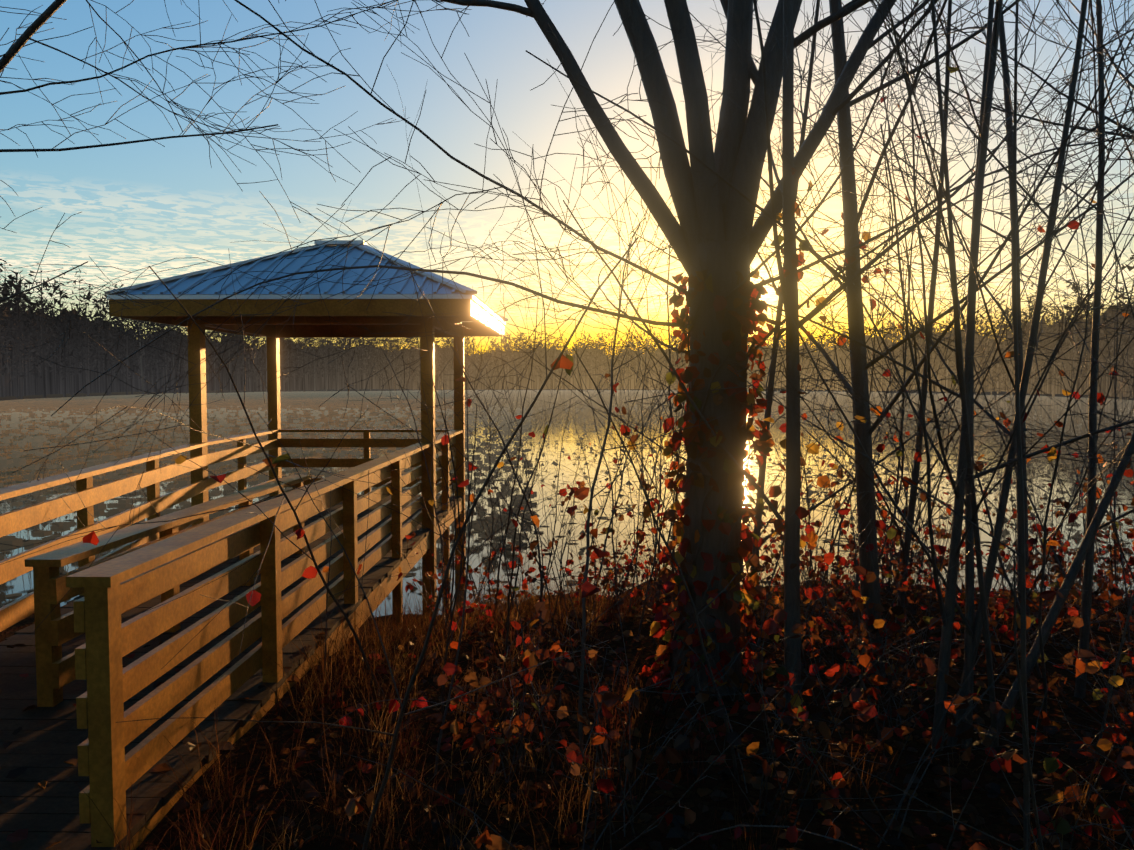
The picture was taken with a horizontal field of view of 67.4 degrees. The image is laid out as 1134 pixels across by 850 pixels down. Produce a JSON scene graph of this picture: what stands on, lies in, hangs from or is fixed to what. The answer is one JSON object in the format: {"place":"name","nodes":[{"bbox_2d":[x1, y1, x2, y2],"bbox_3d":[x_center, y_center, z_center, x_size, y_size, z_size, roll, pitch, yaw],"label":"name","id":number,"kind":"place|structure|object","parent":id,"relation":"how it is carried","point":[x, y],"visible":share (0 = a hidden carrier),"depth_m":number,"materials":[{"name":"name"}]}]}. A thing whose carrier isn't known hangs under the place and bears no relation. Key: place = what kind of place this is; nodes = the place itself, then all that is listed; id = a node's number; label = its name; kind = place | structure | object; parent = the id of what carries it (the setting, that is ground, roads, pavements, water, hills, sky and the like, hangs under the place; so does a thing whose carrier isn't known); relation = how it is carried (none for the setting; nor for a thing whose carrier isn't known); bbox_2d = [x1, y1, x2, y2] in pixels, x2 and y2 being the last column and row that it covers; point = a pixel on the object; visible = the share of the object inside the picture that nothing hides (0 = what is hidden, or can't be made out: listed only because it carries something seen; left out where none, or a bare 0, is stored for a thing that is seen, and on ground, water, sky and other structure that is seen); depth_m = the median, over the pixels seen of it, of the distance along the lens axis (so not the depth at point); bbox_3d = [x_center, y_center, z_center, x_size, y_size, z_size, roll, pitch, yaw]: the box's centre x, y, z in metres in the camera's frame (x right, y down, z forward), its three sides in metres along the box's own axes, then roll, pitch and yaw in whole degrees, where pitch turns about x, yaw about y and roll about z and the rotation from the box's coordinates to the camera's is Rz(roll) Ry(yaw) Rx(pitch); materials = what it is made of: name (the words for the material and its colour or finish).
{"place":"outdoors","nodes":[
{"label":"outdoors","id":0,"kind":"place"},
{"bbox_2d":[0,389,1133,849],"bbox_3d":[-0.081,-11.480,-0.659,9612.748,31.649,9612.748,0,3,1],"label":"ground","id":1,"kind":"structure","parent":0,"point":[854,829],"depth_m":4.25,"materials":[{"name":"brown soil"}]},
{"bbox_2d":[0,495,462,849],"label":"boardwalk deck","id":2,"kind":"structure","parent":1,"relation":"on","point":[45,743],"depth_m":4.49,"materials":[{"name":"brown wood"}]},
{"bbox_2d":[0,294,503,849],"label":"boardwalk rails","id":3,"kind":"object","parent":2,"relation":"on","point":[164,558],"visible":0.65,"depth_m":5.83,"materials":[{"name":"brown wood"}]},
{"bbox_2d":[104,240,507,323],"bbox_3d":[-3.147,-2.050,11.864,4.308,1.010,4.452,0,3,1],"label":"gazebo roof","id":4,"kind":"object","parent":3,"relation":"on","point":[179,284],"visible":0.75,"depth_m":10.21,"materials":[{"name":"blue"}]},
{"bbox_2d":[0,0,474,347],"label":"tree","id":5,"kind":"object","parent":1,"relation":"on","point":[14,49],"visible":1,"depth_m":4.81,"materials":[{"name":"brown plant"}]},
{"bbox_2d":[0,249,1133,399],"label":"tree line","id":6,"kind":"object","parent":1,"relation":"on","point":[22,328],"visible":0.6,"depth_m":282.23,"materials":[{"name":"plant"}]},
{"bbox_2d":[0,403,1133,596],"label":"marsh plants","id":7,"kind":"object","parent":1,"relation":"on","point":[120,506],"visible":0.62,"depth_m":35.80,"materials":[{"name":"brown plant"}]},
{"bbox_2d":[0,2,1133,849],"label":"undergrowth stems","id":8,"kind":"object","parent":1,"relation":"on","point":[646,494],"visible":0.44,"depth_m":5.52,"materials":[{"name":"brown plant"}]},
{"bbox_2d":[3,63,1133,849],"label":"autumn leaves","id":9,"kind":"object","parent":1,"relation":"on","point":[751,319],"visible":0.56,"depth_m":4.76,"materials":[{"name":"red plant"}]},
{"bbox_2d":[9,0,1133,697],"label":"tree","id":10,"kind":"object","parent":1,"relation":"on","point":[701,218],"visible":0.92,"depth_m":5.18,"materials":[{"name":"brown plant"}]},
{"bbox_2d":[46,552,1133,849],"bbox_3d":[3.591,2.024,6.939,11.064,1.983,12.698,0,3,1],"label":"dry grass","id":11,"kind":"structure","parent":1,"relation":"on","point":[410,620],"depth_m":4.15,"materials":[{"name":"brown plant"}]},
{"bbox_2d":[343,452,1133,849],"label":"undergrowth shrubs","id":12,"kind":"object","parent":1,"relation":"on","point":[805,614],"visible":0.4,"depth_m":4.07,"materials":[{"name":"red plant"}]},
{"bbox_2d":[512,0,1071,708],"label":"slim tree","id":13,"kind":"object","parent":1,"relation":"on","point":[792,476],"visible":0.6,"depth_m":4.87,"materials":[{"name":"brown plant"}]},
{"bbox_2d":[526,0,1133,677],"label":"slim tree","id":14,"kind":"object","parent":1,"relation":"on","point":[862,430],"visible":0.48,"depth_m":5.50,"materials":[{"name":"brown plant"}]},
{"bbox_2d":[617,0,1133,749],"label":"sapling","id":15,"kind":"object","parent":1,"relation":"on","point":[969,586],"visible":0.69,"depth_m":4.71,"materials":[{"name":"brown plant"}]},
{"bbox_2d":[622,0,1133,748],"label":"sapling","id":16,"kind":"object","parent":1,"relation":"on","point":[976,522],"visible":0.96,"depth_m":4.14,"materials":[{"name":"brown plant"}]},
{"bbox_2d":[624,0,1133,849],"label":"sapling","id":17,"kind":"object","parent":1,"relation":"on","point":[1022,578],"visible":0.98,"depth_m":2.96,"materials":[{"name":"brown plant"}]},
{"bbox_2d":[628,0,1133,746],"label":"sapling","id":18,"kind":"object","parent":1,"relation":"on","point":[988,580],"visible":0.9,"depth_m":4.38,"materials":[{"name":"brown plant"}]},
{"bbox_2d":[692,0,1086,600],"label":"sapling","id":19,"kind":"object","parent":1,"relation":"on","point":[778,319],"visible":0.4,"depth_m":7.09,"materials":[{"name":"brown plant"}]},
{"bbox_2d":[709,0,1133,751],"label":"sapling","id":20,"kind":"object","parent":1,"relation":"on","point":[947,608],"visible":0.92,"depth_m":4.28,"materials":[{"name":"brown plant"}]},
{"bbox_2d":[718,0,1133,638],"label":"sapling","id":21,"kind":"object","parent":1,"relation":"on","point":[904,544],"visible":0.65,"depth_m":5.82,"materials":[{"name":"brown plant"}]},
{"bbox_2d":[773,23,1078,589],"bbox_3d":[3.735,-0.774,8.580,3.174,5.240,2.858,-2,3,-36],"label":"sapling","id":22,"kind":"object","parent":1,"relation":"on","point":[898,471],"visible":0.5,"depth_m":8.57,"materials":[{"name":"brown plant"}]},
{"bbox_2d":[794,0,1133,616],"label":"sapling","id":23,"kind":"object","parent":1,"relation":"on","point":[1002,40],"visible":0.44,"depth_m":6.69,"materials":[{"name":"brown plant"}]},
{"bbox_2d":[802,164,1133,746],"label":"sapling","id":24,"kind":"object","parent":1,"relation":"on","point":[1012,696],"visible":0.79,"depth_m":4.53,"materials":[{"name":"brown plant"}]},
{"bbox_2d":[815,0,1133,698],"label":"sapling","id":25,"kind":"object","parent":1,"relation":"on","point":[1084,633],"visible":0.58,"depth_m":5.09,"materials":[{"name":"brown plant"}]},
{"bbox_2d":[815,0,1133,479],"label":"sapling","id":26,"kind":"object","parent":1,"relation":"on","point":[1037,200],"visible":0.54,"depth_m":6.18,"materials":[{"name":"brown plant"}]},
{"bbox_2d":[851,0,1133,203],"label":"sapling","id":27,"kind":"object","parent":1,"relation":"on","point":[1066,96],"visible":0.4,"depth_m":7.46,"materials":[{"name":"brown plant"}]},
{"bbox_2d":[888,159,1133,500],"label":"sapling","id":28,"kind":"object","parent":1,"relation":"on","point":[1000,446],"visible":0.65,"depth_m":4.93,"materials":[{"name":"brown plant"}]},
{"bbox_2d":[949,18,1133,555],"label":"sapling","id":29,"kind":"object","parent":1,"relation":"on","point":[1117,376],"visible":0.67,"depth_m":6.28,"materials":[{"name":"brown plant"}]},
{"bbox_2d":[959,0,1133,683],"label":"sapling","id":30,"kind":"object","parent":1,"relation":"on","point":[1077,95],"visible":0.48,"depth_m":5.15,"materials":[{"name":"brown plant"}]},
{"bbox_2d":[963,277,1133,518],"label":"sapling","id":31,"kind":"object","parent":1,"relation":"on","point":[1068,438],"visible":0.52,"depth_m":4.46,"materials":[{"name":"brown plant"}]},
{"bbox_2d":[1021,188,1133,585],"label":"sapling","id":32,"kind":"object","parent":1,"relation":"on","point":[1115,567],"visible":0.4,"depth_m":7.99,"materials":[{"name":"brown plant"}]},
{"bbox_2d":[1040,212,1133,298],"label":"branches","id":33,"kind":"object","parent":1,"relation":"on","point":[1082,259],"visible":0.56,"depth_m":7.56,"materials":[{"name":"brown plant"}]},
{"bbox_2d":[1087,593,1133,795],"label":"sapling","id":34,"kind":"object","parent":1,"relation":"on","point":[1117,661],"visible":0.5,"depth_m":3.86,"materials":[{"name":"brown plant"}]},
{"bbox_2d":[0,390,1133,617],"bbox_3d":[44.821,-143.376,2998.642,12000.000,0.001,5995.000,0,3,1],"label":"water surface","id":35,"kind":"object","parent":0,"point":[254,400],"depth_m":39.25,"materials":[{"name":"grey liquid"}]},
{"bbox_2d":[0,0,1133,355],"label":"sky","id":36,"kind":"structure","parent":0,"point":[141,205],"materials":[{"name":"blue"}]}
]}

